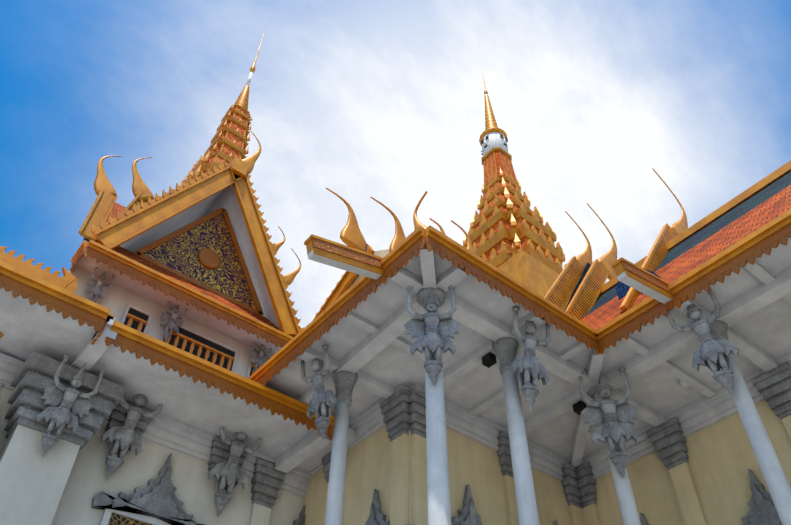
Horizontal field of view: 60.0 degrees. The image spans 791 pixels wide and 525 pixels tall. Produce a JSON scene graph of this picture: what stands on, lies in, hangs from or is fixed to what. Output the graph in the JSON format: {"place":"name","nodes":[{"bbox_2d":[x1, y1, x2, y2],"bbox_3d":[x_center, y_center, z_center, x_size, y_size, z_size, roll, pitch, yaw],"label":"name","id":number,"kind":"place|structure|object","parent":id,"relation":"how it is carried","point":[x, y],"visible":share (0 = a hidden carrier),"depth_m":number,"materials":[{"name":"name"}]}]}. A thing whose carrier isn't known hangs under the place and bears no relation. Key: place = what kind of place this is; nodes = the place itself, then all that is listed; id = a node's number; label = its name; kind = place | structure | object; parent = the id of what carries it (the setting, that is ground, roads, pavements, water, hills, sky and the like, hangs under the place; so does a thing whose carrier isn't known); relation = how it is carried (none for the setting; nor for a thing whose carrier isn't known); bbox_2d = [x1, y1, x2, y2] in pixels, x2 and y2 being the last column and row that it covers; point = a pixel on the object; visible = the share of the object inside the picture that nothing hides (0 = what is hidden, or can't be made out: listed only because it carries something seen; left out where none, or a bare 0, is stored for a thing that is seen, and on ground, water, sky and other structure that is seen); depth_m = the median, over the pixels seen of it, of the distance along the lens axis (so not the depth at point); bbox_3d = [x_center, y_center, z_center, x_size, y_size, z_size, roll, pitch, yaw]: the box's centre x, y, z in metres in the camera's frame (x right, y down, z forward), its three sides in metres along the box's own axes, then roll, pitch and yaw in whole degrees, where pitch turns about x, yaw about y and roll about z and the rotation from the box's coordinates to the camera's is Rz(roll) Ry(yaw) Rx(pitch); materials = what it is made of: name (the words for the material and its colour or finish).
{"place":"outdoors","nodes":[
{"label":"outdoors","id":0,"kind":"place"},
{"bbox_2d":[0,188,154,292],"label":"side roof","id":1,"kind":"structure","parent":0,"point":[105,206],"depth_m":15.75,"materials":[{"name":"orange tile"}]},
{"bbox_2d":[69,157,303,377],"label":"wing gable","id":2,"kind":"structure","parent":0,"point":[201,251],"depth_m":16.11,"materials":[{"name":"gold metal"}]},
{"bbox_2d":[85,267,114,301],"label":"statue","id":3,"kind":"object","parent":2,"relation":"attached to","point":[98,287],"visible":0.88,"depth_m":14.25,"materials":[{"name":"grey stone"}]},
{"bbox_2d":[0,128,300,338],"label":"roof finials","id":4,"kind":"object","parent":2,"relation":"attached to","point":[101,181],"visible":0.88,"depth_m":17.66,"materials":[{"name":"gold metal"}]},
{"bbox_2d":[160,301,186,341],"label":"statue","id":5,"kind":"object","parent":2,"relation":"attached to","point":[174,318],"visible":0.9,"depth_m":14.97,"materials":[{"name":"grey stone"}]},
{"bbox_2d":[180,34,263,185],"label":"spire","id":6,"kind":"structure","parent":2,"relation":"on","point":[228,142],"depth_m":24.01,"materials":[{"name":"gold metal"}]},
{"bbox_2d":[250,341,271,371],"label":"statue","id":7,"kind":"object","parent":2,"relation":"attached to","point":[261,359],"visible":0.75,"depth_m":16.01,"materials":[{"name":"grey stone"}]},
{"bbox_2d":[0,0,790,327],"label":"sky","id":8,"kind":"structure","parent":0,"point":[359,100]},
{"bbox_2d":[498,249,570,309],"bbox_3d":[5.046,3.476,26.241,4.400,5.020,4.400,30,-52,-26],"label":"crossing base","id":9,"kind":"object","parent":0,"point":[530,272],"visible":0.07,"depth_m":25.61,"materials":[{"name":"gold metal"}]},
{"bbox_2d":[504,241,521,263],"bbox_3d":[4.548,-0.205,26.203,0.730,1.467,0.319,-9,-46,9],"label":"spire ornament","id":10,"kind":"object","parent":9,"relation":"on","point":[509,255],"depth_m":26.39,"materials":[{"name":"gold metal"}]},
{"bbox_2d":[463,71,566,274],"bbox_3d":[5.163,-4.880,34.686,4.070,19.782,4.070,30,-52,-26],"label":"spire","id":11,"kind":"object","parent":9,"relation":"on","point":[508,216],"visible":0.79,"depth_m":30.00,"materials":[{"name":"gold metal"}]},
{"label":"ground","id":12,"kind":"structure","parent":0,"visible":0},
{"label":"platform","id":13,"kind":"structure","parent":12,"relation":"on","visible":0},
{"bbox_2d":[325,369,357,524],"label":"column","id":14,"kind":"structure","parent":13,"relation":"on","point":[344,382],"depth_m":10.11,"materials":[{"name":"white paint"}]},
{"bbox_2d":[0,353,790,524],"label":"walls","id":15,"kind":"structure","parent":13,"relation":"on","point":[722,460],"depth_m":11.49,"materials":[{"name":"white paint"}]},
{"bbox_2d":[0,383,4,422],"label":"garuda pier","id":16,"kind":"structure","parent":15,"relation":"attached to","point":[2,385],"depth_m":9.79,"materials":[{"name":"grey stone"}]},
{"bbox_2d":[105,402,247,472],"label":"wall corbels","id":17,"kind":"object","parent":15,"relation":"attached to","point":[220,450],"depth_m":11.36,"materials":[{"name":"grey stone"}]},
{"bbox_2d":[0,237,790,472],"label":"ceiling","id":18,"kind":"structure","parent":15,"relation":"on","point":[369,341],"depth_m":10.82,"materials":[{"name":"white paint"}]},
{"bbox_2d":[37,355,105,456],"bbox_3d":[-4.795,2.101,9.957,0.725,1.422,0.444,30,-52,-26],"label":"statue","id":19,"kind":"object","parent":18,"relation":"attached to","point":[75,401],"depth_m":9.97,"materials":[{"name":"grey stone"}]},
{"bbox_2d":[101,394,162,480],"bbox_3d":[-4.213,2.618,10.903,0.768,1.662,0.550,30,-52,-26],"label":"statue","id":20,"kind":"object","parent":18,"relation":"attached to","point":[124,439],"depth_m":10.78,"materials":[{"name":"grey stone"}]},
{"bbox_2d":[208,426,261,516],"bbox_3d":[-2.776,3.393,11.697,0.800,1.733,0.623,30,-52,-26],"label":"statue","id":21,"kind":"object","parent":18,"relation":"attached to","point":[230,474],"depth_m":11.59,"materials":[{"name":"grey stone"}]},
{"bbox_2d":[301,345,336,440],"bbox_3d":[-1.186,1.972,10.542,0.495,1.549,0.697,30,-52,-26],"label":"statue","id":22,"kind":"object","parent":18,"relation":"hanging from","point":[322,401],"visible":0.9,"depth_m":10.45,"materials":[{"name":"grey stone"}]},
{"bbox_2d":[0,209,790,439],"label":"eave trim","id":23,"kind":"structure","parent":18,"relation":"attached to","point":[749,248],"depth_m":9.98,"materials":[{"name":"gold metal"}]},
{"bbox_2d":[313,224,676,319],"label":"bargeboards","id":24,"kind":"object","parent":18,"relation":"on","point":[578,285],"visible":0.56,"depth_m":14.81,"materials":[{"name":"gold metal"}]},
{"bbox_2d":[304,234,673,303],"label":"eave boards","id":25,"kind":"object","parent":24,"relation":"attached to","point":[369,265],"visible":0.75,"depth_m":9.44,"materials":[{"name":"gold metal"}]},
{"bbox_2d":[326,169,687,279],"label":"finials","id":26,"kind":"object","parent":18,"relation":"on","point":[351,235],"visible":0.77,"depth_m":11.65,"materials":[{"name":"gold metal"}]},
{"bbox_2d":[509,307,550,410],"bbox_3d":[1.950,1.355,9.873,0.730,1.637,0.442,24,-50,-21],"label":"statue","id":27,"kind":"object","parent":18,"relation":"hanging from","point":[528,367],"visible":0.83,"depth_m":9.76,"materials":[{"name":"grey stone"}]},
{"bbox_2d":[482,352,586,414],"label":"hanging lanterns","id":28,"kind":"object","parent":18,"relation":"attached to","point":[489,359],"visible":0.9,"depth_m":10.68,"materials":[{"name":"black metal"}]},
{"bbox_2d":[586,379,689,439],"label":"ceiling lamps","id":29,"kind":"object","parent":18,"relation":"attached to","point":[681,383],"visible":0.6,"depth_m":11.34,"materials":[{"name":"white glass"}]},
{"bbox_2d":[581,160,790,329],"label":"veranda roof","id":30,"kind":"structure","parent":18,"relation":"on","point":[754,207],"depth_m":12.22,"materials":[{"name":"orange tile"}]},
{"bbox_2d":[667,289,739,395],"bbox_3d":[4.346,1.095,9.561,0.729,1.583,0.494,-31,-53,28],"label":"statue","id":31,"kind":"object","parent":18,"relation":"hanging from","point":[712,354],"visible":0.94,"depth_m":9.48,"materials":[{"name":"grey stone"}]},
{"bbox_2d":[91,453,781,524],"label":"windows","id":32,"kind":"structure","parent":15,"relation":"attached to","point":[158,501],"depth_m":10.57,"materials":[{"name":"white paint"}]},
{"bbox_2d":[0,351,790,524],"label":"pilasters","id":33,"kind":"object","parent":13,"relation":"on","point":[33,481],"visible":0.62,"depth_m":10.55,"materials":[{"name":"white paint"}]},
{"bbox_2d":[416,287,450,524],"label":"column","id":34,"kind":"structure","parent":13,"relation":"on","point":[438,500],"depth_m":8.00,"materials":[{"name":"white paint"}]},
{"bbox_2d":[404,285,459,384],"bbox_3d":[0.481,0.920,8.953,0.738,1.477,0.351,-1,-45,2],"label":"garuda statue","id":35,"kind":"object","parent":34,"relation":"attached to","point":[431,324],"visible":1,"depth_m":9.01,"materials":[{"name":"grey stone"}]},
{"bbox_2d":[491,338,539,524],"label":"column","id":36,"kind":"structure","parent":13,"relation":"on","point":[505,349],"depth_m":9.25,"materials":[{"name":"white paint"}]},
{"bbox_2d":[587,382,640,524],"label":"column","id":37,"kind":"structure","parent":13,"relation":"on","point":[626,502],"depth_m":10.00,"materials":[{"name":"white paint"}]},
{"bbox_2d":[578,367,638,477],"bbox_3d":[3.323,2.436,10.545,0.860,1.713,0.442,-7,-46,8],"label":"garuda statue","id":38,"kind":"object","parent":37,"relation":"attached to","point":[612,430],"visible":1,"depth_m":10.60,"materials":[{"name":"grey stone"}]},
{"bbox_2d":[709,318,790,524],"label":"column","id":39,"kind":"structure","parent":13,"relation":"on","point":[774,476],"depth_m":8.74,"materials":[{"name":"white paint"}]}
]}

